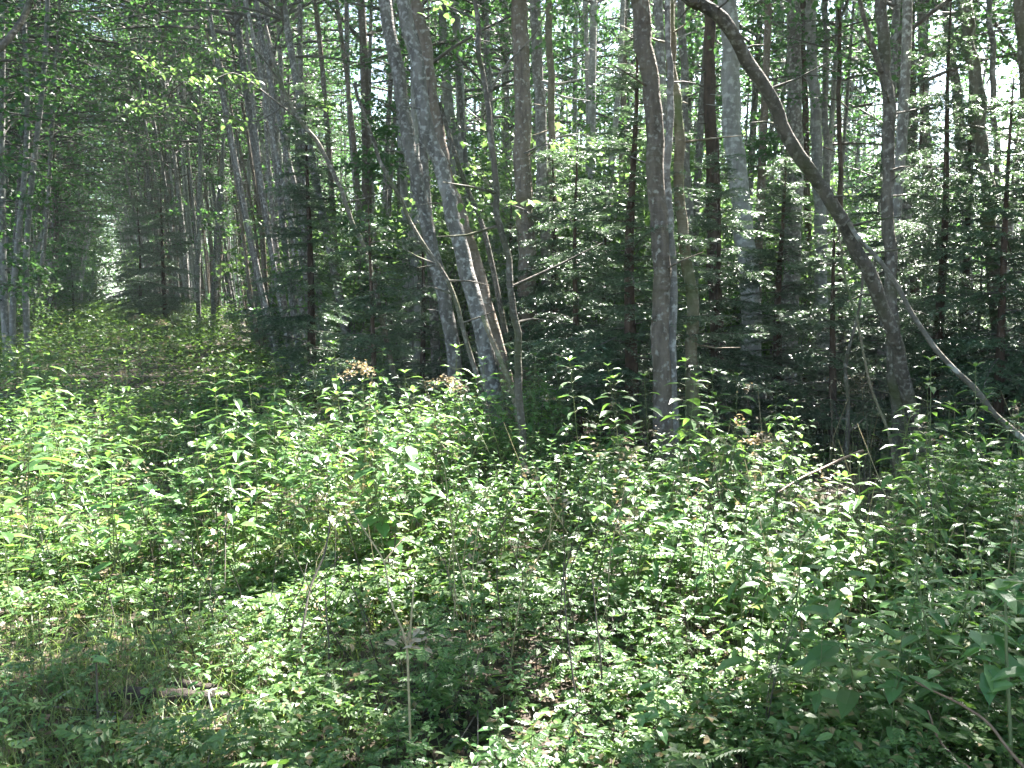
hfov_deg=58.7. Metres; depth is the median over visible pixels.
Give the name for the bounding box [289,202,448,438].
spruce tree
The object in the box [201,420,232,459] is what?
bushy herb
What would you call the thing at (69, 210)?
alder tree
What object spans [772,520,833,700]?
nettle plant
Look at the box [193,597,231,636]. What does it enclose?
bushy herb
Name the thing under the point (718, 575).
balsam plant
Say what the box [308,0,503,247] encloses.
alder tree
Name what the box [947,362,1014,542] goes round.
nettle plant
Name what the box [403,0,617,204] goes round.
alder tree
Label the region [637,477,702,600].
balsam plant
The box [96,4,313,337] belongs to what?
alder tree
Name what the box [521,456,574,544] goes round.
balsam plant
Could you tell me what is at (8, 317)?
alder tree
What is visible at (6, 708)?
balsam plant
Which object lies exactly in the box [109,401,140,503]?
nettle plant
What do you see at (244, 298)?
alder tree
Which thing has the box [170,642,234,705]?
balsam plant
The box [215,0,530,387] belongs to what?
alder tree
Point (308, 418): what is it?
balsam plant
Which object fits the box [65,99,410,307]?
distant wood
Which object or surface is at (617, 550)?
balsam plant
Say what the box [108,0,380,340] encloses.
alder tree
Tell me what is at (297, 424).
nettle plant
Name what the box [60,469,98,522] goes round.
balsam plant
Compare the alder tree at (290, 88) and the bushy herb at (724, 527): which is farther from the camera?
the alder tree at (290, 88)
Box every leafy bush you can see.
[0,262,58,364]
[48,266,78,337]
[49,224,99,298]
[70,227,118,302]
[72,227,114,301]
[79,217,108,262]
[88,263,115,301]
[98,237,135,300]
[99,245,148,299]
[103,236,130,299]
[113,244,167,305]
[115,245,227,300]
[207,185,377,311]
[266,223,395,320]
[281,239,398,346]
[313,163,489,385]
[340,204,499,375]
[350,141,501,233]
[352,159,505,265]
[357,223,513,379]
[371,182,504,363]
[432,155,608,311]
[436,125,705,354]
[451,88,696,380]
[457,121,702,358]
[461,116,611,340]
[475,166,646,294]
[532,104,790,384]
[626,158,754,350]
[634,205,853,372]
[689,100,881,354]
[693,102,780,213]
[698,241,835,363]
[702,175,835,324]
[721,205,881,377]
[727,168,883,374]
[753,137,876,224]
[771,183,877,318]
[869,192,1014,313]
[921,153,1022,327]
[937,184,1023,326]
[979,116,1022,272]
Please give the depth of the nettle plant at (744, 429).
6.44 m
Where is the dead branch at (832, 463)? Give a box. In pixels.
[777,449,863,493]
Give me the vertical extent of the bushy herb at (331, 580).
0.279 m
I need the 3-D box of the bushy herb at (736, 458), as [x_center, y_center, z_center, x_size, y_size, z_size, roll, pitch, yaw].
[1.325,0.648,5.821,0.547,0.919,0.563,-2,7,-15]
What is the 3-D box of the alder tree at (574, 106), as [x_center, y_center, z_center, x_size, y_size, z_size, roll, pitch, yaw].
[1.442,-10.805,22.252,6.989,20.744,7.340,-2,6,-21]
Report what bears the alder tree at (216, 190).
on the ground at (506, 732)
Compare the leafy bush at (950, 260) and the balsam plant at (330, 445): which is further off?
the leafy bush at (950, 260)
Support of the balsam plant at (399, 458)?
on the ground at (506, 732)
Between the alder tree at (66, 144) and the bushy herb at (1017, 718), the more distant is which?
the alder tree at (66, 144)
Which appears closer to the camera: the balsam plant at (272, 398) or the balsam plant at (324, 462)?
the balsam plant at (324, 462)
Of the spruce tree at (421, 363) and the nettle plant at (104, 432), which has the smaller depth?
the nettle plant at (104, 432)
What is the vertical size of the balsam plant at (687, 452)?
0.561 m
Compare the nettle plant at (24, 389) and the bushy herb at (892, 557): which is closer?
the bushy herb at (892, 557)
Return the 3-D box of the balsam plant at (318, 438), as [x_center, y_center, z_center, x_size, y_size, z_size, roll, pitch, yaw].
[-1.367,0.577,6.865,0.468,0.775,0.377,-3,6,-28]
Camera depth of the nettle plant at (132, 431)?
8.26 m
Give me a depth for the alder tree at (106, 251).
63.09 m
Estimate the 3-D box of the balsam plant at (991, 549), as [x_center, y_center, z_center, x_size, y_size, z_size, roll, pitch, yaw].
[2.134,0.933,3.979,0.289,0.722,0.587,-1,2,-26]
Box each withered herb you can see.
[114,336,134,388]
[119,314,145,376]
[154,319,172,370]
[329,359,383,506]
[420,373,468,500]
[612,437,643,511]
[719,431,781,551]
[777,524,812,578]
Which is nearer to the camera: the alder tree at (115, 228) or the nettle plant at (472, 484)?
the nettle plant at (472, 484)
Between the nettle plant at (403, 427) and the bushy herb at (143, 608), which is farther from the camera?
the nettle plant at (403, 427)
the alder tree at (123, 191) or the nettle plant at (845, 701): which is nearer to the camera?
the nettle plant at (845, 701)
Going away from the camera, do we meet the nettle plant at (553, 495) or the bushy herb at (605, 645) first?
the bushy herb at (605, 645)
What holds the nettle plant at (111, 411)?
on the ground at (506, 732)
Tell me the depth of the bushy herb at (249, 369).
15.72 m
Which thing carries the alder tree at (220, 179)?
on the ground at (506, 732)
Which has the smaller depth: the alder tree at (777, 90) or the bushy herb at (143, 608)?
the bushy herb at (143, 608)
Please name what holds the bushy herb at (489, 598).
on the ground at (506, 732)
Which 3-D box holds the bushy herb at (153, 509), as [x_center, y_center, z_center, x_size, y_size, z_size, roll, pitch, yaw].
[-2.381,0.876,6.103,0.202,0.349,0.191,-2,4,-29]
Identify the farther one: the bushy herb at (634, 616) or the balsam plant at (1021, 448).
the balsam plant at (1021, 448)
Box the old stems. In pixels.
[0,363,1023,681]
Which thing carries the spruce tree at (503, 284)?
on the ground at (506, 732)
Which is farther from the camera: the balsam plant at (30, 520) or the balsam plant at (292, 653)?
the balsam plant at (30, 520)
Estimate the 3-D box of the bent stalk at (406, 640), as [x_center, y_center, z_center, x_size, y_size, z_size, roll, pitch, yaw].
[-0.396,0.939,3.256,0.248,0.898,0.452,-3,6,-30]
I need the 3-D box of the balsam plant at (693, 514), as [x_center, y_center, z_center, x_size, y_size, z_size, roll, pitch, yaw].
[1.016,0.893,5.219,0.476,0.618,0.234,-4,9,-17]
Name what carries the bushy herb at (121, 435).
on the ground at (506, 732)
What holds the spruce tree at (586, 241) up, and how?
on the ground at (506, 732)
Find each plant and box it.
[0,336,28,394]
[0,364,7,389]
[0,389,23,438]
[0,397,67,546]
[0,399,10,464]
[0,450,25,543]
[0,454,13,514]
[0,455,35,538]
[0,481,32,616]
[0,671,31,734]
[1,396,41,452]
[4,350,41,454]
[7,393,50,483]
[8,422,36,493]
[13,499,46,533]
[15,426,44,497]
[17,361,38,396]
[18,366,59,427]
[18,394,60,438]
[20,395,100,532]
[20,430,56,527]
[21,408,58,510]
[22,334,73,436]
[22,412,64,489]
[24,370,43,423]
[24,527,63,580]
[27,391,87,507]
[27,425,73,544]
[28,347,44,395]
[30,359,49,407]
[31,384,58,476]
[37,324,57,366]
[37,388,64,450]
[39,347,59,384]
[42,342,63,408]
[43,404,84,478]
[45,479,176,618]
[46,378,65,438]
[47,436,86,567]
[50,360,93,423]
[53,333,78,394]
[55,327,80,377]
[58,428,121,506]
[58,489,90,610]
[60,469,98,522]
[62,379,88,435]
[65,334,80,376]
[65,439,99,526]
[66,461,95,545]
[69,408,108,494]
[69,413,90,479]
[71,405,108,473]
[72,421,129,524]
[76,334,92,371]
[79,354,101,404]
[84,389,135,483]
[84,436,139,585]
[86,405,106,457]
[86,443,130,511]
[87,448,142,569]
[93,338,106,378]
[101,385,121,434]
[102,325,117,383]
[102,385,123,436]
[103,379,130,413]
[104,366,121,422]
[106,393,138,488]
[108,359,144,467]
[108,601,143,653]
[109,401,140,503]
[112,402,144,469]
[116,418,191,562]
[138,506,195,582]
[152,437,220,540]
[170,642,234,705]
[175,436,222,512]
[193,373,242,509]
[194,457,224,539]
[197,386,266,562]
[198,372,243,511]
[201,430,220,500]
[201,556,241,592]
[204,352,260,509]
[216,411,270,552]
[220,377,252,492]
[228,413,259,488]
[230,369,285,515]
[231,695,276,743]
[233,422,281,571]
[236,412,298,516]
[238,415,301,540]
[240,417,257,479]
[247,375,295,492]
[249,406,337,528]
[251,363,315,489]
[253,606,286,654]
[257,437,287,525]
[262,351,300,488]
[263,396,301,453]
[266,418,305,503]
[273,391,330,463]
[273,475,309,595]
[274,443,299,523]
[277,401,316,511]
[278,634,311,670]
[282,372,318,502]
[282,571,300,606]
[284,402,312,481]
[285,430,364,556]
[287,399,326,472]
[288,397,354,526]
[291,406,314,451]
[291,454,333,566]
[291,630,332,693]
[292,720,306,748]
[295,406,352,508]
[299,363,336,467]
[302,422,336,474]
[304,390,358,526]
[304,403,351,471]
[308,427,368,513]
[309,428,350,477]
[311,339,366,492]
[315,357,356,463]
[317,385,372,461]
[325,424,407,563]
[327,407,362,505]
[329,383,430,513]
[334,436,354,517]
[341,366,393,468]
[342,368,400,539]
[342,427,366,471]
[345,377,385,509]
[345,415,367,459]
[350,404,433,572]
[354,389,397,472]
[354,392,391,461]
[362,428,407,564]
[364,392,387,470]
[365,348,400,449]
[368,414,424,488]
[376,453,459,556]
[380,369,430,508]
[382,388,424,517]
[383,381,449,470]
[388,385,453,499]
[392,431,414,503]
[396,405,409,461]
[400,401,437,532]
[404,721,435,767]
[405,427,451,495]
[408,410,433,474]
[411,436,438,481]
[415,453,486,570]
[418,381,461,513]
[429,457,503,547]
[430,344,476,480]
[430,394,447,452]
[433,372,483,450]
[434,382,456,456]
[435,374,514,467]
[436,402,461,499]
[447,446,490,502]
[448,394,491,519]
[450,373,481,443]
[452,454,522,589]
[453,445,493,564]
[453,448,519,525]
[454,385,471,444]
[457,356,513,449]
[460,485,504,582]
[461,706,512,767]
[464,406,538,529]
[464,464,510,511]
[466,376,490,463]
[468,400,501,458]
[484,346,522,446]
[484,451,511,498]
[486,459,530,580]
[491,396,537,455]
[495,364,546,464]
[499,403,528,449]
[503,652,530,718]
[505,396,555,486]
[510,357,575,440]
[510,452,543,558]
[510,579,549,637]
[512,420,544,480]
[515,439,564,549]
[518,352,554,454]
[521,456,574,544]
[522,379,581,476]
[524,355,583,442]
[529,416,558,489]
[530,464,561,559]
[532,449,563,516]
[540,702,619,767]
[544,406,579,473]
[545,407,570,461]
[555,356,601,507]
[555,490,585,570]
[558,444,628,541]
[559,563,580,606]
[564,459,596,556]
[565,462,705,616]
[566,428,592,482]
[569,456,628,570]
[570,434,607,543]
[571,472,643,592]
[574,439,663,574]
[584,431,612,526]
[590,373,650,488]
[594,418,631,534]
[599,362,638,503]
[599,450,615,500]
[611,482,667,543]
[612,436,662,584]
[612,462,660,572]
[619,437,646,511]
[623,658,680,765]
[625,371,669,493]
[627,475,681,631]
[633,451,691,560]
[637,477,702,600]
[638,473,733,576]
[647,433,677,523]
[648,490,719,544]
[650,441,678,492]
[654,433,712,606]
[655,355,717,487]
[658,443,700,572]
[661,440,704,472]
[664,445,698,546]
[665,371,710,511]
[666,429,679,479]
[669,395,749,486]
[673,659,733,716]
[677,377,728,488]
[682,517,735,637]
[691,370,735,497]
[702,493,749,547]
[703,484,723,564]
[703,528,800,628]
[705,402,751,534]
[708,371,763,514]
[708,419,746,554]
[713,550,804,706]
[714,477,768,701]
[718,508,768,646]
[721,425,775,505]
[725,713,785,767]
[732,473,804,613]
[734,522,814,630]
[736,444,778,549]
[738,458,800,578]
[742,448,780,537]
[743,515,799,689]
[748,417,783,503]
[749,558,811,719]
[750,721,818,767]
[758,451,788,533]
[762,416,809,551]
[763,380,789,483]
[764,532,838,617]
[766,399,816,479]
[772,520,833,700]
[777,561,833,648]
[781,418,805,508]
[786,589,882,710]
[790,555,911,759]
[791,525,873,613]
[794,474,877,634]
[794,486,839,581]
[794,612,848,764]
[796,470,855,616]
[806,491,864,638]
[807,478,836,573]
[813,470,902,641]
[824,453,891,613]
[831,530,889,672]
[835,590,993,750]
[835,619,894,738]
[836,604,911,704]
[854,570,913,654]
[858,566,961,682]
[860,405,925,589]
[864,496,892,603]
[869,520,909,633]
[870,484,923,630]
[871,561,941,728]
[883,566,957,693]
[887,406,931,493]
[887,553,954,692]
[888,465,921,588]
[888,520,936,613]
[889,438,942,599]
[894,541,984,763]
[897,356,959,552]
[898,561,972,643]
[902,376,951,499]
[903,508,958,672]
[907,445,1002,572]
[916,448,954,589]
[918,473,958,606]
[921,401,969,510]
[925,391,993,506]
[925,515,1023,638]
[930,436,963,489]
[935,552,996,690]
[938,554,988,638]
[943,578,1023,767]
[946,559,981,659]
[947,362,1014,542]
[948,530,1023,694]
[949,486,997,628]
[956,546,1023,730]
[957,419,983,507]
[964,422,1023,515]
[965,604,1012,721]
[966,412,1023,574]
[969,611,1023,684]
[974,625,1020,699]
[975,399,1023,506]
[977,460,1023,600]
[982,547,1023,659]
[984,434,1004,495]
[986,421,1023,508]
[988,445,1021,530]
[988,555,1023,627]
[990,558,1023,679]
[994,512,1023,626]
[994,542,1023,695]
[997,499,1023,625]
[1007,549,1023,646]
[1008,585,1023,622]
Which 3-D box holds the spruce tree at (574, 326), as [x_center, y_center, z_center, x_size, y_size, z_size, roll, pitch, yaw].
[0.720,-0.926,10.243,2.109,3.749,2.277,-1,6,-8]
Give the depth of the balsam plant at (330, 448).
7.54 m
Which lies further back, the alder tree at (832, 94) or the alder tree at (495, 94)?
the alder tree at (495, 94)
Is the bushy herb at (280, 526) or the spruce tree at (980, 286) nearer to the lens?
the bushy herb at (280, 526)
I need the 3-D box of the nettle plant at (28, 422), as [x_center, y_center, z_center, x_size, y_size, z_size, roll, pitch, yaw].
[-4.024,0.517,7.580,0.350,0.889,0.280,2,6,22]
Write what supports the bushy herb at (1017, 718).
on the ground at (506, 732)
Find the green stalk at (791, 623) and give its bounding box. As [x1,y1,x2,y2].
[770,563,822,702]
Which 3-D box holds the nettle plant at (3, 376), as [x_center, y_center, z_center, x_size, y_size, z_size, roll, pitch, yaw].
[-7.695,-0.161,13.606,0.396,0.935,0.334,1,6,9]
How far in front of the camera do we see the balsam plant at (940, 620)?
3.11 m
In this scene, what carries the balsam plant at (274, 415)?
on the ground at (506, 732)
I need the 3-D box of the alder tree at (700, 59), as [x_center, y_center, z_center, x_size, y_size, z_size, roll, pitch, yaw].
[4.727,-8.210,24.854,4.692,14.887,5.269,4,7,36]
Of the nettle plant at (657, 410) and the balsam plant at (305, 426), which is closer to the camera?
the nettle plant at (657, 410)
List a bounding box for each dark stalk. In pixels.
[90,655,108,728]
[191,512,225,596]
[282,521,330,680]
[325,579,329,676]
[563,563,576,736]
[591,576,602,726]
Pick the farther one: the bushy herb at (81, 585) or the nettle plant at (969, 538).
the bushy herb at (81, 585)
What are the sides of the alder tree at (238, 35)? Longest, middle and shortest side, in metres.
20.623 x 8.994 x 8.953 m
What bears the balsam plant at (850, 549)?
on the ground at (506, 732)
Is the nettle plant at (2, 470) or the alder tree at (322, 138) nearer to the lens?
the nettle plant at (2, 470)
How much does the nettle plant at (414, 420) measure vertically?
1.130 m
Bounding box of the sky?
[75,0,1022,298]
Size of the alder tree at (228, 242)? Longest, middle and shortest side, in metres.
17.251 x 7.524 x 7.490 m
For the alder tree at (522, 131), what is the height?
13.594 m
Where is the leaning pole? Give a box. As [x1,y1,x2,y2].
[847,222,1023,440]
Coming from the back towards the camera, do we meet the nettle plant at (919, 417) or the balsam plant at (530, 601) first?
the nettle plant at (919, 417)
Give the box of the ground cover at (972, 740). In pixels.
[0,298,1023,767]
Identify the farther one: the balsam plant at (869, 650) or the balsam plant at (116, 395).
the balsam plant at (116, 395)
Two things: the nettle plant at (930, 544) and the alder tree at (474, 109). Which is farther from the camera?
the alder tree at (474, 109)
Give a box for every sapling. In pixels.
[115,25,405,431]
[353,82,500,448]
[417,0,602,527]
[480,315,518,462]
[833,273,868,477]
[837,224,902,506]
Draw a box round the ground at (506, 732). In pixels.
[0,306,1023,767]
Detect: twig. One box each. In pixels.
[208,688,216,728]
[915,681,1023,767]
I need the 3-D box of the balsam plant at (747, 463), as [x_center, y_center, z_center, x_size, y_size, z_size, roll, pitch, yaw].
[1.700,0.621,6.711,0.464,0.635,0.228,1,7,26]
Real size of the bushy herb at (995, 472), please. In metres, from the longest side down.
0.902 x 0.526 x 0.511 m
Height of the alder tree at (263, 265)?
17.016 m
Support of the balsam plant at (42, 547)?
on the ground at (506, 732)
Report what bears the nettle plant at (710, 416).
on the ground at (506, 732)
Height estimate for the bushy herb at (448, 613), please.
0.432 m
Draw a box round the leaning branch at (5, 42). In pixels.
[0,0,33,52]
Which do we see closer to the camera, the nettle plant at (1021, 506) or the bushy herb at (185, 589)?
the nettle plant at (1021, 506)
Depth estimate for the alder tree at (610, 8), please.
41.24 m
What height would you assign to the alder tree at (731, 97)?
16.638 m
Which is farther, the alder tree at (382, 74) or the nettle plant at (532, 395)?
the alder tree at (382, 74)
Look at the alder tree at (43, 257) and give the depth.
20.68 m
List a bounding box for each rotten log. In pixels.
[111,686,230,705]
[167,679,227,691]
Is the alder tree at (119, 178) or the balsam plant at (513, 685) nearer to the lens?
the balsam plant at (513, 685)
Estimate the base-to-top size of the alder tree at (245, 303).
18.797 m
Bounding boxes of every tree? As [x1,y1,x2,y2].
[0,0,79,192]
[0,0,100,345]
[0,0,139,176]
[0,0,142,319]
[0,0,162,226]
[0,0,166,302]
[0,0,187,351]
[0,0,201,362]
[0,0,206,374]
[5,0,131,249]
[5,0,152,311]
[5,3,83,258]
[7,0,128,349]
[7,0,174,335]
[7,5,64,180]
[8,0,151,345]
[8,2,137,283]
[9,0,129,291]
[9,1,141,333]
[9,54,112,264]
[10,0,132,287]
[10,0,160,337]
[12,4,135,236]
[14,3,140,307]
[15,13,131,300]
[48,0,244,342]
[48,21,136,306]
[48,81,124,287]
[48,112,117,298]
[53,260,104,339]
[55,2,212,323]
[59,142,120,290]
[61,132,129,298]
[62,160,123,302]
[64,24,165,290]
[64,51,119,302]
[66,2,308,338]
[67,0,327,349]
[68,125,121,299]
[71,162,122,267]
[75,2,197,288]
[77,1,232,326]
[78,2,229,316]
[78,11,192,323]
[81,34,213,292]
[85,24,174,292]
[85,98,137,296]
[86,0,381,379]
[86,6,213,325]
[87,48,162,252]
[89,5,228,302]
[89,39,144,294]
[90,108,136,244]
[91,0,355,371]
[91,164,140,250]
[91,192,178,338]
[95,25,150,240]
[95,113,137,286]
[96,1,226,331]
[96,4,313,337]
[96,54,209,311]
[96,142,135,273]
[97,141,131,243]
[99,3,242,330]
[100,155,146,277]
[102,172,222,352]
[105,71,227,302]
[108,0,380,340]
[112,0,398,346]
[115,119,231,310]
[119,0,336,304]
[122,20,234,300]
[132,0,359,364]
[140,0,344,345]
[142,0,391,395]
[167,1,387,285]
[174,0,378,334]
[174,30,353,312]
[174,35,253,324]
[174,63,282,325]
[175,66,253,322]
[191,39,346,286]
[193,8,344,246]
[193,136,236,306]
[194,89,235,315]
[199,180,400,346]
[202,38,325,327]
[204,5,350,218]
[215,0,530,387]
[222,82,389,409]
[228,167,244,315]
[229,0,384,231]
[230,215,240,309]
[251,4,359,225]
[256,184,413,387]
[280,0,450,372]
[281,34,376,239]
[284,12,379,246]
[285,0,397,377]
[285,48,342,212]
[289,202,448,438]
[290,91,353,229]
[296,0,465,413]
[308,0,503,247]
[308,0,555,371]
[314,62,352,212]
[315,57,381,242]
[323,1,457,208]
[329,5,498,207]
[330,0,530,273]
[330,5,475,184]
[333,4,409,237]
[338,120,377,241]
[345,0,590,405]
[349,206,480,412]
[358,3,496,195]
[371,2,500,222]
[376,0,618,368]
[396,0,511,438]
[397,0,547,211]
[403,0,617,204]
[409,0,547,211]
[409,0,601,345]
[409,2,532,151]
[410,0,514,430]
[425,2,562,209]
[427,0,571,390]
[432,19,500,206]
[433,180,564,408]
[439,0,610,192]
[439,4,553,156]
[445,2,530,192]
[451,0,858,420]
[460,135,648,419]
[461,0,676,196]
[469,3,581,201]
[476,0,612,412]
[476,12,579,178]
[477,21,771,455]
[491,130,652,448]
[500,1,617,185]
[503,0,744,383]
[506,0,598,370]
[508,0,703,220]
[510,0,651,194]
[511,2,607,163]
[513,184,684,420]
[541,0,643,201]
[542,0,858,364]
[555,0,643,181]
[555,7,721,177]
[570,0,676,302]
[570,0,677,164]
[584,0,694,183]
[597,1,744,200]
[601,0,737,147]
[601,2,781,180]
[602,0,782,344]
[609,0,702,474]
[611,1,748,156]
[620,0,693,455]
[620,0,742,466]
[620,136,810,457]
[627,0,873,372]
[631,4,779,214]
[636,0,786,308]
[677,0,730,361]
[677,0,932,476]
[677,0,1018,386]
[679,156,888,435]
[690,0,877,250]
[695,0,895,223]
[697,0,867,340]
[699,0,871,248]
[700,0,785,244]
[706,0,768,416]
[715,0,831,302]
[715,0,958,378]
[716,0,865,178]
[716,0,957,357]
[718,208,939,466]
[719,1,829,203]
[737,0,839,394]
[741,0,1004,379]
[742,0,891,202]
[758,5,932,339]
[761,0,919,390]
[764,0,1016,421]
[782,0,941,348]
[783,122,987,431]
[785,2,915,308]
[808,2,937,284]
[809,1,1001,331]
[811,6,881,318]
[818,2,1016,362]
[820,2,954,332]
[825,68,984,392]
[827,77,1023,481]
[828,0,1022,453]
[836,224,947,364]
[843,0,1012,377]
[849,101,1023,430]
[858,0,942,475]
[862,0,1022,320]
[870,0,1014,324]
[890,0,1023,329]
[918,0,1018,332]
[921,99,1001,332]
[922,0,1014,49]
[930,243,1022,370]
[938,98,1023,452]
[941,0,1023,458]
[944,0,1023,228]
[963,16,1021,333]
[974,170,1023,331]
[984,165,1023,362]
[986,0,1012,242]
[1006,0,1023,177]
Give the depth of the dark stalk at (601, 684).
3.50 m
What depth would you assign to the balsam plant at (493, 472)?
6.61 m
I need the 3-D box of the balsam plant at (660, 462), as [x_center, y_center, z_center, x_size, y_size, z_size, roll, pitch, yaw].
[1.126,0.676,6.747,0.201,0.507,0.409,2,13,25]
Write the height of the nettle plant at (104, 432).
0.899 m
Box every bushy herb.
[0,521,38,565]
[0,587,31,644]
[0,646,39,727]
[22,495,41,521]
[31,581,71,631]
[32,611,65,649]
[48,651,74,706]
[53,538,75,574]
[62,568,99,621]
[66,567,93,603]
[70,703,110,741]
[75,668,113,712]
[79,512,114,556]
[80,625,129,682]
[86,597,119,645]
[106,454,153,510]
[109,420,132,459]
[109,466,184,572]
[114,409,143,444]
[120,455,166,519]
[121,375,139,397]
[121,525,137,550]
[124,396,141,420]
[124,496,146,531]
[126,587,156,630]
[126,627,160,675]
[133,665,165,715]
[139,453,162,480]
[141,385,168,422]
[141,408,155,432]
[143,488,170,527]
[146,678,181,742]
[149,608,181,653]
[153,634,189,687]
[157,491,202,546]
[160,412,238,545]
[163,393,192,435]
[165,367,178,386]
[165,438,186,475]
[165,601,189,629]
[167,372,185,395]
[167,411,205,467]
[167,699,212,756]
[169,426,191,461]
[169,457,203,494]
[169,574,194,601]
[170,528,191,561]
[174,475,209,537]
[177,431,215,476]
[180,394,212,440]
[180,561,222,609]
[182,441,270,562]
[183,447,213,486]
[189,377,212,409]
[192,614,227,657]
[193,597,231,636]
[194,388,219,419]
[195,449,216,484]
[197,458,244,526]
[200,393,274,502]
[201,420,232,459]
[208,454,249,501]
[208,592,234,623]
[209,407,234,447]
[209,610,248,673]
[211,362,228,385]
[229,379,248,411]
[233,628,281,688]
[234,409,263,449]
[239,394,302,491]
[239,495,263,533]
[240,358,258,385]
[245,635,284,703]
[248,430,274,481]
[253,346,264,371]
[254,404,295,459]
[254,480,321,568]
[261,609,291,639]
[262,390,286,417]
[288,534,303,549]
[289,423,360,545]
[296,419,323,457]
[302,666,340,721]
[308,622,337,653]
[317,564,350,607]
[345,402,384,456]
[359,452,390,513]
[363,428,385,460]
[365,720,430,767]
[366,682,432,761]
[369,399,419,472]
[382,442,440,536]
[394,618,463,716]
[407,417,462,518]
[411,614,448,675]
[411,617,441,665]
[414,388,456,444]
[422,571,487,655]
[427,603,475,669]
[427,619,486,703]
[430,665,480,736]
[438,561,481,610]
[440,413,492,479]
[440,621,504,718]
[447,466,479,524]
[450,398,494,459]
[461,638,496,684]
[463,592,519,668]
[465,569,509,623]
[472,395,527,473]
[491,717,559,767]
[492,551,547,637]
[492,599,523,647]
[493,477,534,550]
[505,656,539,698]
[510,387,561,463]
[510,583,565,677]
[515,569,555,624]
[525,677,611,765]
[527,444,559,497]
[530,424,589,506]
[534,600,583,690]
[541,431,570,485]
[543,570,590,646]
[549,618,581,653]
[551,584,576,626]
[560,606,636,692]
[569,568,609,623]
[575,424,651,510]
[579,583,619,643]
[580,646,637,720]
[584,619,607,665]
[585,442,628,490]
[597,706,641,759]
[599,495,683,627]
[601,410,646,476]
[604,564,632,609]
[612,639,675,712]
[615,582,651,654]
[621,725,658,767]
[638,594,697,671]
[649,448,697,516]
[653,422,729,513]
[654,524,715,623]
[658,664,700,735]
[662,571,712,649]
[666,596,722,687]
[669,661,698,706]
[685,486,774,621]
[686,545,734,637]
[688,479,761,597]
[689,417,777,528]
[698,531,755,614]
[704,420,756,485]
[716,604,817,753]
[718,469,775,545]
[730,413,795,498]
[749,459,854,602]
[767,511,817,574]
[768,441,812,500]
[860,519,927,608]
[870,576,963,701]
[889,433,986,563]
[899,431,1023,575]
[900,400,967,466]
[908,439,948,488]
[911,420,987,502]
[914,452,963,521]
[930,438,994,521]
[931,483,982,556]
[940,496,1020,585]
[951,582,1023,741]
[955,445,1021,558]
[958,434,1023,529]
[986,469,1023,535]
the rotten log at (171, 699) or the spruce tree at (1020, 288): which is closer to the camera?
the rotten log at (171, 699)
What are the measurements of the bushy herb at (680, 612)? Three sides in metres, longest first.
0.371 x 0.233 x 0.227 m
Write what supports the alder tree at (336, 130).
on the ground at (506, 732)
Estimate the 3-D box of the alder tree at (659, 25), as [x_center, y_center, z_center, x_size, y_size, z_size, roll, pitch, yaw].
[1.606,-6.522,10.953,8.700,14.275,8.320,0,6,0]
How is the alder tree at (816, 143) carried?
on the ground at (506, 732)
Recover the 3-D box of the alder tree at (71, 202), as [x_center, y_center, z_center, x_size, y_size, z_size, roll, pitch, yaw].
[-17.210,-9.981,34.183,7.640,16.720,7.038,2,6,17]
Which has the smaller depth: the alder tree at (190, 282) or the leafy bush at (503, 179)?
the leafy bush at (503, 179)
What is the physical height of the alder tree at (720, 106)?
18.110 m
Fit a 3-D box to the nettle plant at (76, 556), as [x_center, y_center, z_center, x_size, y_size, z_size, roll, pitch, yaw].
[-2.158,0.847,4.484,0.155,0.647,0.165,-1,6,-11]
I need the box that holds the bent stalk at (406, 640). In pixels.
[353,514,457,767]
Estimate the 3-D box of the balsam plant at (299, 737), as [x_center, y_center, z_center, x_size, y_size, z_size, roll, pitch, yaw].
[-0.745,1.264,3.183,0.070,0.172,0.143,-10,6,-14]
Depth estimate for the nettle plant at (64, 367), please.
13.14 m
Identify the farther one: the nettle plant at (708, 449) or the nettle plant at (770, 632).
the nettle plant at (708, 449)
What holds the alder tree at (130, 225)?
on the ground at (506, 732)
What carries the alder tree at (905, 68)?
on the ground at (506, 732)
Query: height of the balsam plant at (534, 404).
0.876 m
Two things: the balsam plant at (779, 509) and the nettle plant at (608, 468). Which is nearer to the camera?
the balsam plant at (779, 509)
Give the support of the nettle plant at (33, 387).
on the ground at (506, 732)
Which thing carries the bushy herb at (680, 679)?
on the ground at (506, 732)
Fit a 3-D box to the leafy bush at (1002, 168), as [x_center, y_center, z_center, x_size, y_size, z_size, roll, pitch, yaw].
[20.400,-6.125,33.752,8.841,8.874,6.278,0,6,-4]
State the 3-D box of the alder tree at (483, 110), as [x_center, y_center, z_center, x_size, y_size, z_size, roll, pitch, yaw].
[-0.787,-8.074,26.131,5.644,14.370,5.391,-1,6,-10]
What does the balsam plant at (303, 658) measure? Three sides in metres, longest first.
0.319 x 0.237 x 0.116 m
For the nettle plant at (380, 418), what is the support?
on the ground at (506, 732)
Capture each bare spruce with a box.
[631,0,749,392]
[780,1,850,380]
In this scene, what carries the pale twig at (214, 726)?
on the ground cover at (972, 740)
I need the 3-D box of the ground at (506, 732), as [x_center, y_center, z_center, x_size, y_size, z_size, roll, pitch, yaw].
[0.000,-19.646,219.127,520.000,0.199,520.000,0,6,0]
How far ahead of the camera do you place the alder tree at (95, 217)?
66.19 m
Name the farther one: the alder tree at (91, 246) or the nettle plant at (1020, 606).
the alder tree at (91, 246)

